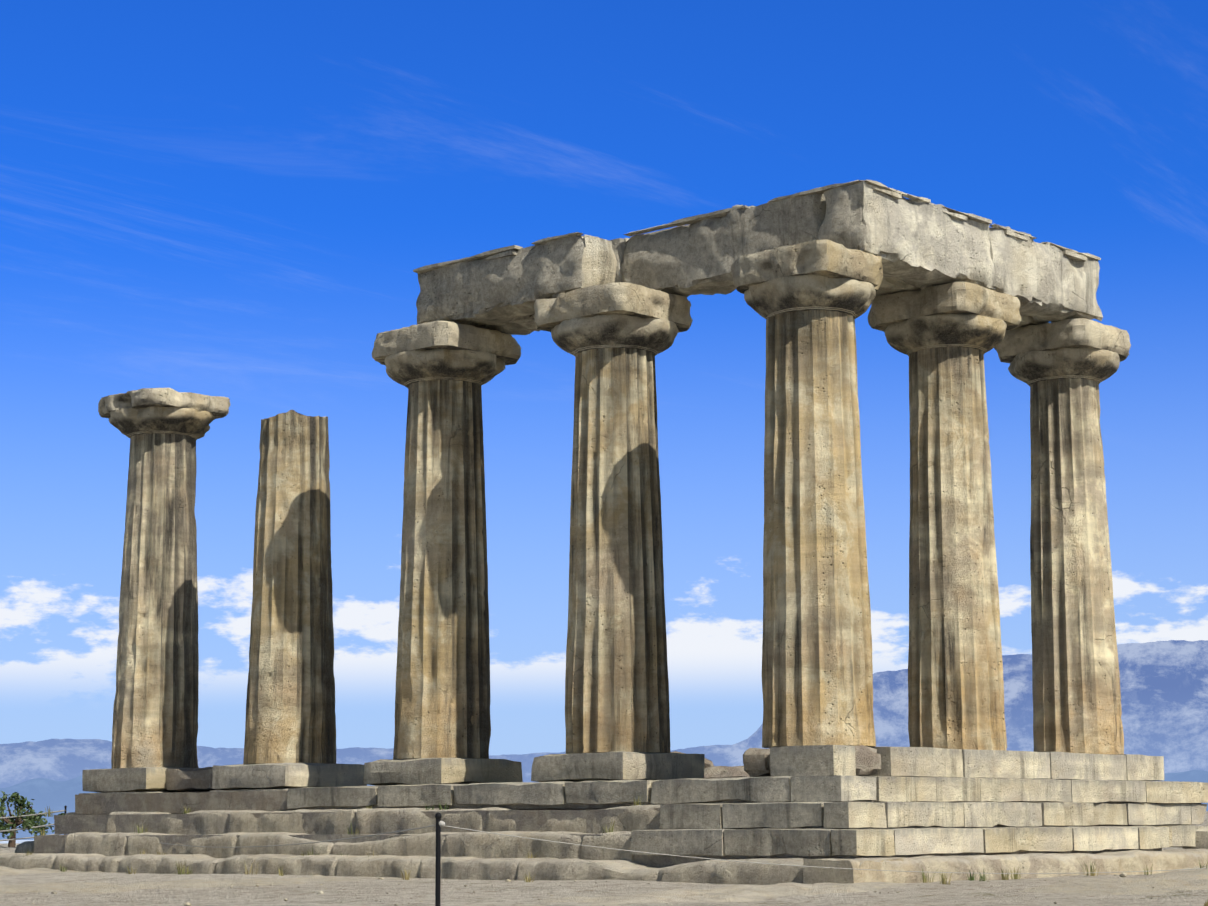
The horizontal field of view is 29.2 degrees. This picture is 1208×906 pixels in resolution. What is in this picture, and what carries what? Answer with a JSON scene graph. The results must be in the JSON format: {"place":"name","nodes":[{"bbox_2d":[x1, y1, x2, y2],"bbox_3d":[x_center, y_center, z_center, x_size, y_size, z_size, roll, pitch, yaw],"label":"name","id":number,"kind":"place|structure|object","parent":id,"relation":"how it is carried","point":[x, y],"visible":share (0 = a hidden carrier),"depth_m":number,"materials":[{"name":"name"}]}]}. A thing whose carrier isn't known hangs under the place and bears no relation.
{"place":"outdoors","nodes":[
{"label":"outdoors","id":0,"kind":"place"},
{"bbox_2d":[0,811,1207,905],"bbox_3d":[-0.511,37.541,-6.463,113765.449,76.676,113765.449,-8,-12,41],"label":"ground","id":1,"kind":"structure","parent":0,"point":[368,892],"depth_m":28.60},
{"bbox_2d":[15,841,33,852],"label":"stone block","id":2,"kind":"object","parent":1,"relation":"on","point":[24,847],"visible":0.31,"depth_m":48.34,"materials":[{"name":"stone"}]},
{"bbox_2d":[0,791,63,846],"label":"tree","id":3,"kind":"object","parent":1,"relation":"on","point":[20,802],"depth_m":60.97,"materials":[{"name":"plant"}]},
{"bbox_2d":[0,866,100,874],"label":"dirt patch","id":4,"kind":"object","parent":1,"relation":"on","point":[4,870],"visible":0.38,"depth_m":39.74,"materials":[{"name":"soil"}]},
{"bbox_2d":[0,875,404,893],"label":"dirt patch","id":5,"kind":"object","parent":1,"relation":"on","point":[82,887],"visible":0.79,"depth_m":31.27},
{"bbox_2d":[65,831,633,861],"bbox_3d":[-4.543,6.567,38.462,13.900,0.601,0.823,-8,-12,41],"label":"step","id":6,"kind":"object","parent":1,"relation":"on","point":[484,845],"visible":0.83,"depth_m":36.95,"materials":[{"name":"stone"}]},
{"bbox_2d":[34,834,744,867],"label":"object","id":7,"kind":"object","parent":1,"relation":"on","point":[49,844],"visible":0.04,"depth_m":37.97,"materials":[{"name":"stone"}]},
{"bbox_2d":[54,808,659,833],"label":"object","id":8,"kind":"object","parent":7,"relation":"on","point":[530,820],"visible":0.23,"depth_m":39.15,"materials":[{"name":"stone"}]},
{"bbox_2d":[75,783,836,813],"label":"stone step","id":9,"kind":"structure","parent":8,"relation":"on","point":[276,800],"depth_m":41.58,"materials":[{"name":"stone"}]},
{"bbox_2d":[210,788,291,791],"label":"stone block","id":10,"kind":"structure","parent":9,"relation":"on","point":[272,789],"depth_m":41.53,"materials":[{"name":"stone"}]},
{"bbox_2d":[212,763,366,788],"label":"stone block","id":11,"kind":"structure","parent":10,"relation":"on","point":[270,775],"depth_m":41.57,"materials":[{"name":"stone"}]},
{"bbox_2d":[243,410,335,763],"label":"shaft","id":12,"kind":"object","parent":11,"relation":"on","point":[290,710],"visible":1,"depth_m":42.26,"materials":[{"name":"stone"}]},
{"bbox_2d":[287,786,377,808],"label":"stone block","id":13,"kind":"structure","parent":9,"relation":"on","point":[343,796],"depth_m":39.38,"materials":[{"name":"stone"}]},
{"bbox_2d":[363,758,522,785],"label":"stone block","id":14,"kind":"structure","parent":13,"relation":"on","point":[411,771],"depth_m":38.95,"materials":[{"name":"stone"}]},
{"bbox_2d":[393,380,490,758],"bbox_3d":[-2.757,2.027,40.221,1.690,6.500,1.695,-8,-12,41],"label":"shaft","id":15,"kind":"object","parent":14,"relation":"on","point":[442,701],"visible":1,"depth_m":39.63,"materials":[{"name":"stone"}]},
{"bbox_2d":[384,349,504,387],"bbox_3d":[-2.799,-1.392,40.752,2.146,0.460,2.138,-8,-12,41],"label":"echinus","id":16,"kind":"object","parent":15,"relation":"on","point":[408,368],"visible":0.71,"depth_m":40.00,"materials":[{"name":"stone"}]},
{"bbox_2d":[372,320,520,364],"bbox_3d":[-2.798,-1.840,40.834,2.195,0.451,2.202,-8,-12,41],"label":"abacus","id":17,"kind":"object","parent":16,"relation":"on","point":[503,347],"visible":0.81,"depth_m":39.96,"materials":[{"name":"stone"}]},
{"bbox_2d":[416,234,616,326],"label":"architrave block","id":18,"kind":"structure","parent":17,"relation":"on","point":[484,291],"depth_m":38.93,"materials":[{"name":"stone"}]},
{"bbox_2d":[413,245,522,273],"bbox_3d":[-2.351,-3.300,39.689,2.489,0.075,0.206,-8,-12,41],"label":"taenia","id":19,"kind":"object","parent":18,"relation":"on","point":[425,269],"visible":0.88,"depth_m":39.60,"materials":[{"name":"stone"}]},
{"bbox_2d":[531,232,582,244],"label":"stone slab","id":20,"kind":"structure","parent":18,"relation":"on","point":[545,240],"depth_m":38.22,"materials":[{"name":"stone"}]},
{"bbox_2d":[478,238,625,334],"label":"architrave block","id":21,"kind":"structure","parent":17,"relation":"on","point":[524,325],"depth_m":39.97,"materials":[{"name":"stone"}]},
{"bbox_2d":[378,784,466,806],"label":"stone block","id":22,"kind":"structure","parent":9,"relation":"on","point":[422,795],"depth_m":38.02,"materials":[{"name":"stone"}]},
{"bbox_2d":[453,781,566,804],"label":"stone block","id":23,"kind":"structure","parent":9,"relation":"on","point":[532,793],"depth_m":36.61,"materials":[{"name":"stone"}]},
{"bbox_2d":[531,751,704,781],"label":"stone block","id":24,"kind":"structure","parent":23,"relation":"on","point":[603,766],"depth_m":36.31,"materials":[{"name":"stone"}]},
{"bbox_2d":[565,347,670,753],"bbox_3d":[0.197,1.586,37.566,1.690,6.500,1.710,-8,-12,41],"label":"shaft","id":25,"kind":"object","parent":24,"relation":"on","point":[616,688],"visible":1,"depth_m":36.99,"materials":[{"name":"stone"}]},
{"bbox_2d":[551,314,677,355],"bbox_3d":[0.191,-1.829,38.120,2.065,0.460,2.086,-8,-12,41],"label":"echinus","id":26,"kind":"object","parent":25,"relation":"on","point":[575,336],"visible":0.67,"depth_m":37.41,"materials":[{"name":"stone"}]},
{"bbox_2d":[534,282,692,332],"bbox_3d":[0.177,-2.289,38.199,2.129,0.473,2.139,-8,-12,41],"label":"abacus","id":27,"kind":"object","parent":26,"relation":"on","point":[628,299],"visible":0.65,"depth_m":37.38,"materials":[{"name":"stone"}]},
{"bbox_2d":[621,194,825,297],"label":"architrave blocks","id":28,"kind":"structure","parent":27,"relation":"on","point":[699,257],"depth_m":37.16,"materials":[{"name":"stone"}]},
{"bbox_2d":[623,205,749,236],"bbox_3d":[1.324,-3.751,37.641,2.598,0.075,0.192,-8,-12,41],"label":"taenia","id":29,"kind":"object","parent":28,"relation":"on","point":[696,218],"visible":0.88,"depth_m":37.52,"materials":[{"name":"stone"}]},
{"bbox_2d":[768,180,861,201],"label":"slab","id":30,"kind":"structure","parent":28,"relation":"on","point":[821,190],"depth_m":35.82,"materials":[{"name":"stone"}]},
{"bbox_2d":[564,780,658,803],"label":"stone block","id":31,"kind":"structure","parent":9,"relation":"on","point":[606,792],"depth_m":35.21,"materials":[{"name":"stone"}]},
{"bbox_2d":[651,776,792,803],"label":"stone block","id":32,"kind":"structure","parent":9,"relation":"on","point":[754,789],"depth_m":33.80,"materials":[{"name":"stone"}]},
{"bbox_2d":[703,766,749,778],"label":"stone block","id":33,"kind":"structure","parent":32,"relation":"on","point":[713,772],"depth_m":37.80,"materials":[{"name":"stone"}]},
{"bbox_2d":[743,748,773,776],"bbox_3d":[2.472,4.574,34.305,0.580,0.442,0.898,-8,-12,41],"label":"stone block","id":34,"kind":"object","parent":32,"relation":"on","point":[756,762],"visible":0.44,"depth_m":34.02,"materials":[{"name":"stone"}]},
{"bbox_2d":[770,745,855,775],"bbox_3d":[3.012,4.457,33.584,1.172,0.448,0.553,-8,-12,41],"label":"corner block","id":35,"kind":"object","parent":32,"relation":"on","point":[819,760],"visible":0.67,"depth_m":33.30,"materials":[{"name":"stone"}]},
{"bbox_2d":[107,805,662,834],"bbox_3d":[-3.941,6.205,38.593,13.500,0.610,0.748,-8,-12,41],"label":"step","id":36,"kind":"object","parent":7,"relation":"on","point":[387,820],"visible":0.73,"depth_m":38.02,"materials":[{"name":"stone"}]},
{"bbox_2d":[631,829,737,855],"bbox_3d":[1.253,5.583,33.300,1.727,0.380,0.739,-8,-12,41],"label":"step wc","id":37,"kind":"object","parent":7,"relation":"on","point":[688,841],"visible":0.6,"depth_m":32.99,"materials":[{"name":"stone"}]},
{"bbox_2d":[660,803,736,828],"bbox_3d":[1.484,5.280,33.758,1.139,0.374,0.736,-8,-12,41],"label":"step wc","id":38,"kind":"object","parent":37,"relation":"on","point":[694,816],"visible":0.6,"depth_m":33.48,"materials":[{"name":"stone"}]},
{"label":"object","id":39,"kind":"object","parent":7,"relation":"on","visible":0},
{"bbox_2d":[65,812,108,814],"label":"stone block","id":40,"kind":"structure","parent":39,"relation":"on","point":[71,813],"depth_m":44.40,"materials":[{"name":"stone"}]},
{"bbox_2d":[79,791,175,794],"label":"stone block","id":41,"kind":"structure","parent":40,"relation":"on","point":[127,792],"depth_m":44.05,"materials":[{"name":"stone"}]},
{"bbox_2d":[82,767,185,791],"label":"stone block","id":42,"kind":"structure","parent":41,"relation":"on","point":[141,779],"depth_m":44.00,"materials":[{"name":"stone"}]},
{"bbox_2d":[111,433,198,768],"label":"shaft","id":43,"kind":"object","parent":42,"relation":"on","point":[155,715],"visible":0.98,"depth_m":44.92,"materials":[{"name":"stone"}]},
{"bbox_2d":[109,406,214,439],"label":"echinus","id":44,"kind":"object","parent":43,"relation":"on","point":[131,422],"visible":0.81,"depth_m":45.28,"materials":[{"name":"stone"}]},
{"bbox_2d":[98,388,229,419],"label":"abacus","id":45,"kind":"object","parent":44,"relation":"on","point":[217,407],"visible":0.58,"depth_m":45.36,"materials":[{"name":"stone"}]},
{"bbox_2d":[435,813,441,905],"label":"post","id":46,"kind":"object","parent":1,"relation":"on","point":[438,816],"visible":1,"depth_m":21.59,"materials":[{"name":"black metal"}]},
{"bbox_2d":[447,826,1207,873],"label":"rope","id":47,"kind":"object","parent":46,"relation":"attached to","point":[826,867],"visible":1,"depth_m":22.83,"materials":[{"name":"grey"}]},
{"bbox_2d":[0,853,903,884],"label":"step","id":48,"kind":"object","parent":1,"relation":"on","point":[706,871],"visible":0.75,"depth_m":35.33,"materials":[{"name":"stone"}]},
{"bbox_2d":[1,873,1187,905],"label":"pebbles","id":49,"kind":"object","parent":1,"relation":"on","point":[508,880],"visible":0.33,"depth_m":29.25,"materials":[{"name":"stone"}]},
{"bbox_2d":[12,795,1207,905],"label":"grass tufts","id":50,"kind":"object","parent":1,"relation":"on","point":[924,877],"visible":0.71,"depth_m":34.55,"materials":[{"name":"plant"}]},
{"bbox_2d":[518,882,906,905],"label":"dirt patch","id":51,"kind":"object","parent":1,"relation":"on","point":[742,893],"visible":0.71,"depth_m":27.84,"materials":[{"name":"soil"}]},
{"bbox_2d":[745,848,1161,858],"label":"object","id":52,"kind":"object","parent":1,"relation":"on","point":[785,856],"visible":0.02,"depth_m":32.30,"materials":[{"name":"stone"}]},
{"bbox_2d":[724,828,837,855],"bbox_3d":[2.602,5.386,32.125,1.832,0.380,0.743,-8,-12,41],"label":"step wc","id":53,"kind":"object","parent":52,"relation":"on","point":[775,842],"visible":0.69,"depth_m":31.87,"materials":[{"name":"stone"}]},
{"bbox_2d":[722,802,832,828],"bbox_3d":[2.587,5.120,32.792,1.762,0.376,0.733,-9,-12,41],"label":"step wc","id":54,"kind":"object","parent":53,"relation":"on","point":[784,815],"visible":0.73,"depth_m":32.51,"materials":[{"name":"stone"}]},
{"bbox_2d":[790,775,875,801],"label":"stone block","id":55,"kind":"structure","parent":54,"relation":"on","point":[834,788],"depth_m":32.61,"materials":[{"name":"stone"}]},
{"bbox_2d":[737,825,1084,828],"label":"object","id":56,"kind":"object","parent":52,"relation":"on","point":[818,827],"depth_m":32.80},
{"bbox_2d":[824,802,886,827],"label":"stone block","id":57,"kind":"structure","parent":56,"relation":"on","point":[854,815],"depth_m":31.84,"materials":[{"name":"stone"}]},
{"bbox_2d":[872,802,963,827],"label":"stone block","id":58,"kind":"structure","parent":56,"relation":"on","point":[926,814],"depth_m":32.96,"materials":[{"name":"stone"}]},
{"bbox_2d":[716,800,1200,803],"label":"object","id":59,"kind":"object","parent":56,"relation":"on","point":[730,801],"depth_m":37.62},
{"bbox_2d":[862,776,980,801],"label":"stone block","id":60,"kind":"structure","parent":59,"relation":"on","point":[923,789],"depth_m":33.86,"materials":[{"name":"stone"}]},
{"bbox_2d":[855,745,880,775],"bbox_3d":[3.526,4.535,34.041,0.998,0.493,0.848,-8,-12,41],"label":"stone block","id":61,"kind":"object","parent":60,"relation":"on","point":[867,760],"visible":0.38,"depth_m":33.66,"materials":[{"name":"stone"}]},
{"bbox_2d":[978,778,1071,801],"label":"stone block","id":62,"kind":"structure","parent":59,"relation":"on","point":[1019,790],"depth_m":35.85,"materials":[{"name":"stone"}]},
{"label":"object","id":63,"kind":"object","parent":59,"relation":"on","visible":0},
{"bbox_2d":[871,747,962,776],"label":"stone block","id":64,"kind":"structure","parent":63,"relation":"on","point":[918,762],"depth_m":34.59,"materials":[{"name":"stone"}]},
{"bbox_2d":[762,310,875,747],"bbox_3d":[3.168,1.149,34.937,1.681,6.500,1.679,-8,-12,41],"label":"shaft","id":65,"kind":"object","parent":64,"relation":"on","point":[817,677],"visible":1,"depth_m":34.34,"materials":[{"name":"stone"}]},
{"bbox_2d":[744,275,875,319],"bbox_3d":[3.148,-2.267,35.483,1.970,0.460,1.954,-8,-12,41],"label":"echinus","id":66,"kind":"object","parent":65,"relation":"on","point":[854,298],"visible":0.77,"depth_m":34.77,"materials":[{"name":"stone"}]},
{"bbox_2d":[730,239,882,293],"bbox_3d":[3.141,-2.726,35.558,2.045,0.470,2.039,-8,-12,41],"label":"abacus","id":67,"kind":"object","parent":66,"relation":"on","point":[828,258],"visible":0.73,"depth_m":34.71,"materials":[{"name":"stone"}]},
{"bbox_2d":[962,749,1050,778],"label":"stone block","id":68,"kind":"structure","parent":63,"relation":"on","point":[1004,764],"depth_m":36.30,"materials":[{"name":"stone"}]},
{"bbox_2d":[908,347,1006,749],"bbox_3d":[5.648,1.567,37.660,1.552,6.500,1.551,-8,-12,41],"label":"shaft","id":69,"kind":"object","parent":68,"relation":"on","point":[955,684],"visible":1,"depth_m":37.12,"materials":[{"name":"stone"}]},
{"bbox_2d":[885,314,1006,355],"bbox_3d":[5.629,-1.849,38.210,1.984,0.460,1.961,-8,-12,41],"label":"echinus","id":70,"kind":"object","parent":69,"relation":"on","point":[984,334],"visible":0.75,"depth_m":37.54,"materials":[{"name":"stone"}]},
{"bbox_2d":[868,282,1021,331],"bbox_3d":[5.618,-2.311,38.273,2.042,0.472,2.023,-8,-12,41],"label":"abacus","id":71,"kind":"object","parent":70,"relation":"on","point":[886,310],"visible":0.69,"depth_m":37.56,"materials":[{"name":"stone"}]},
{"bbox_2d":[875,276,921,295],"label":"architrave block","id":72,"kind":"structure","parent":71,"relation":"on","point":[890,285],"depth_m":37.59,"materials":[{"name":"stone"}]},
{"bbox_2d":[818,180,994,289],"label":"architrave block","id":73,"kind":"structure","parent":71,"relation":"on","point":[922,245],"depth_m":36.15,"materials":[{"name":"stone"}]},
{"bbox_2d":[864,180,930,202],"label":"slab","id":74,"kind":"structure","parent":73,"relation":"on","point":[905,195],"depth_m":35.98,"materials":[{"name":"stone"}]},
{"bbox_2d":[944,207,991,224],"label":"slab","id":75,"kind":"structure","parent":73,"relation":"attached to","point":[979,219],"depth_m":37.44,"materials":[{"name":"stone"}]},
{"bbox_2d":[1011,315,1048,329],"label":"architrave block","id":76,"kind":"structure","parent":71,"relation":"on","point":[1026,321],"depth_m":40.37,"materials":[{"name":"stone"}]},
{"bbox_2d":[988,226,1102,321],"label":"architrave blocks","id":77,"kind":"structure","parent":71,"relation":"on","point":[1044,281],"depth_m":39.03,"materials":[{"name":"stone"}]},
{"bbox_2d":[1049,752,1126,780],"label":"stone block","id":78,"kind":"structure","parent":63,"relation":"on","point":[1073,766],"depth_m":38.11,"materials":[{"name":"stone"}]},
{"bbox_2d":[1112,754,1163,780],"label":"stone block","id":79,"kind":"structure","parent":63,"relation":"on","point":[1144,768],"depth_m":39.52,"materials":[{"name":"stone"}]},
{"bbox_2d":[1030,378,1123,753],"bbox_3d":[8.116,1.983,40.368,1.515,6.500,1.580,-8,-12,41],"label":"shaft","id":80,"kind":"object","parent":79,"relation":"on","point":[1076,692],"visible":0.98,"depth_m":39.83,"materials":[{"name":"stone"}]},
{"bbox_2d":[1008,348,1119,385],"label":"echinus","id":81,"kind":"object","parent":80,"relation":"on","point":[1096,365],"visible":0.75,"depth_m":40.23,"materials":[{"name":"stone"}]},
{"bbox_2d":[994,318,1130,362],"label":"abacus","id":82,"kind":"object","parent":81,"relation":"on","point":[1076,333],"visible":0.71,"depth_m":40.22,"materials":[{"name":"stone"}]},
{"bbox_2d":[959,802,1041,826],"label":"stone block","id":83,"kind":"structure","parent":56,"relation":"on","point":[1002,814],"depth_m":34.49,"materials":[{"name":"stone"}]},
{"bbox_2d":[1041,802,1093,825],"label":"stone block","id":84,"kind":"structure","parent":56,"relation":"on","point":[1066,814],"depth_m":35.91,"materials":[{"name":"stone"}]},
{"bbox_2d":[972,827,1072,852],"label":"stone block","id":85,"kind":"structure","parent":52,"relation":"on","point":[1024,839],"depth_m":34.08,"materials":[{"name":"stone"}]},
{"bbox_2d":[1128,826,1168,848],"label":"stone block","id":86,"kind":"structure","parent":52,"relation":"on","point":[1150,837],"depth_m":36.82,"materials":[{"name":"stone"}]},
{"bbox_2d":[803,849,1207,883],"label":"rock","id":87,"kind":"object","parent":1,"relation":"on","point":[1119,862],"visible":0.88,"depth_m":32.40,"materials":[{"name":"stone"}]},
{"bbox_2d":[831,829,894,855],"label":"stone block","id":88,"kind":"structure","parent":87,"relation":"on","point":[863,842],"depth_m":31.17,"materials":[{"name":"stone"}]},
{"bbox_2d":[888,828,983,854],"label":"stone block","id":89,"kind":"structure","parent":87,"relation":"on","point":[913,841],"depth_m":32.38,"materials":[{"name":"stone"}]},
{"bbox_2d":[1072,826,1137,850],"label":"stone block","id":90,"kind":"structure","parent":87,"relation":"on","point":[1094,838],"depth_m":35.73,"materials":[{"name":"stone"}]},
{"bbox_2d":[1160,825,1206,846],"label":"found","id":91,"kind":"object","parent":87,"relation":"on","point":[1183,835],"visible":0.33,"depth_m":39.49,"materials":[{"name":"stone"}]},
{"bbox_2d":[1191,804,1206,824],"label":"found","id":92,"kind":"object","parent":91,"relation":"on","point":[1198,811],"visible":0.21,"depth_m":39.93,"materials":[{"name":"stone"}]},
{"bbox_2d":[1182,827,1207,848],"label":"stone block","id":93,"kind":"object","parent":87,"relation":"on","point":[1201,838],"visible":0.19,"depth_m":39.69,"materials":[{"name":"stone"}]},
{"bbox_2d":[1018,871,1207,895],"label":"dirt path","id":94,"kind":"structure","parent":1,"relation":"on","point":[1139,886],"depth_m":28.49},
{"bbox_2d":[1085,825,1172,846],"bbox_3d":[8.662,6.412,38.792,0.886,0.377,1.773,-9,-12,42],"label":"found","id":95,"kind":"object","parent":1,"relation":"on","point":[1170,837],"visible":0.1,"depth_m":39.07,"materials":[{"name":"stone"}]},
{"bbox_2d":[1090,803,1126,825],"bbox_3d":[7.616,5.873,37.713,0.900,0.378,1.891,-8,-12,42],"label":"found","id":96,"kind":"object","parent":95,"relation":"on","point":[1105,814],"visible":0.19,"depth_m":37.72,"materials":[{"name":"stone"}]},
{"bbox_2d":[1071,780,1145,802],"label":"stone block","id":97,"kind":"structure","parent":96,"relation":"on","point":[1090,791],"depth_m":37.70,"materials":[{"name":"stone"}]},
{"bbox_2d":[1113,803,1191,825],"bbox_3d":[8.995,6.103,39.219,0.902,0.376,2.158,-9,-12,41],"label":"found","id":98,"kind":"object","parent":95,"relation":"on","point":[1155,814],"visible":0.48,"depth_m":38.86,"materials":[{"name":"stone"}]},
{"bbox_2d":[1143,781,1207,802],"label":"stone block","id":99,"kind":"structure","parent":98,"relation":"on","point":[1173,792],"depth_m":39.31,"materials":[{"name":"stone"}]},
{"bbox_2d":[1152,865,1207,876],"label":"dirt path","id":100,"kind":"structure","parent":1,"relation":"on","point":[1175,871],"depth_m":33.28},
{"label":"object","id":101,"kind":"object","parent":1,"relation":"on","visible":0},
{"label":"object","id":102,"kind":"object","parent":101,"relation":"on","visible":0},
{"bbox_2d":[166,767,232,790],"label":"stone block","id":103,"kind":"object","parent":102,"relation":"on","point":[189,779],"visible":0.38,"depth_m":43.47,"materials":[{"name":"stone"}]},
{"bbox_2d":[0,640,1207,787],"bbox_3d":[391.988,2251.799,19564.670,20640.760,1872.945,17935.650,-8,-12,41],"label":"mountain","id":104,"kind":"structure","parent":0,"point":[1164,694],"depth_m":23072.96,"materials":[{"name":"blue"}]},
{"bbox_2d":[0,770,1207,839],"bbox_3d":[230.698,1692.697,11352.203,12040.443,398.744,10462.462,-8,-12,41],"label":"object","id":105,"kind":"object","parent":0,"point":[45,793],"depth_m":13339.04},
{"bbox_2d":[0,0,1207,754],"label":"sky","id":106,"kind":"structure","parent":0,"point":[234,200],"materials":[{"name":"blue"}]},
{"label":"post","id":107,"kind":"object","parent":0,"visible":0},
{"bbox_2d":[65,810,435,847],"bbox_3d":[-7.626,6.443,40.368,0.012,0.729,39.784,3,-9,-18],"label":"rope","id":108,"kind":"object","parent":107,"relation":"attached to","point":[311,842],"visible":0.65,"depth_m":26.92,"materials":[{"name":"grey"}]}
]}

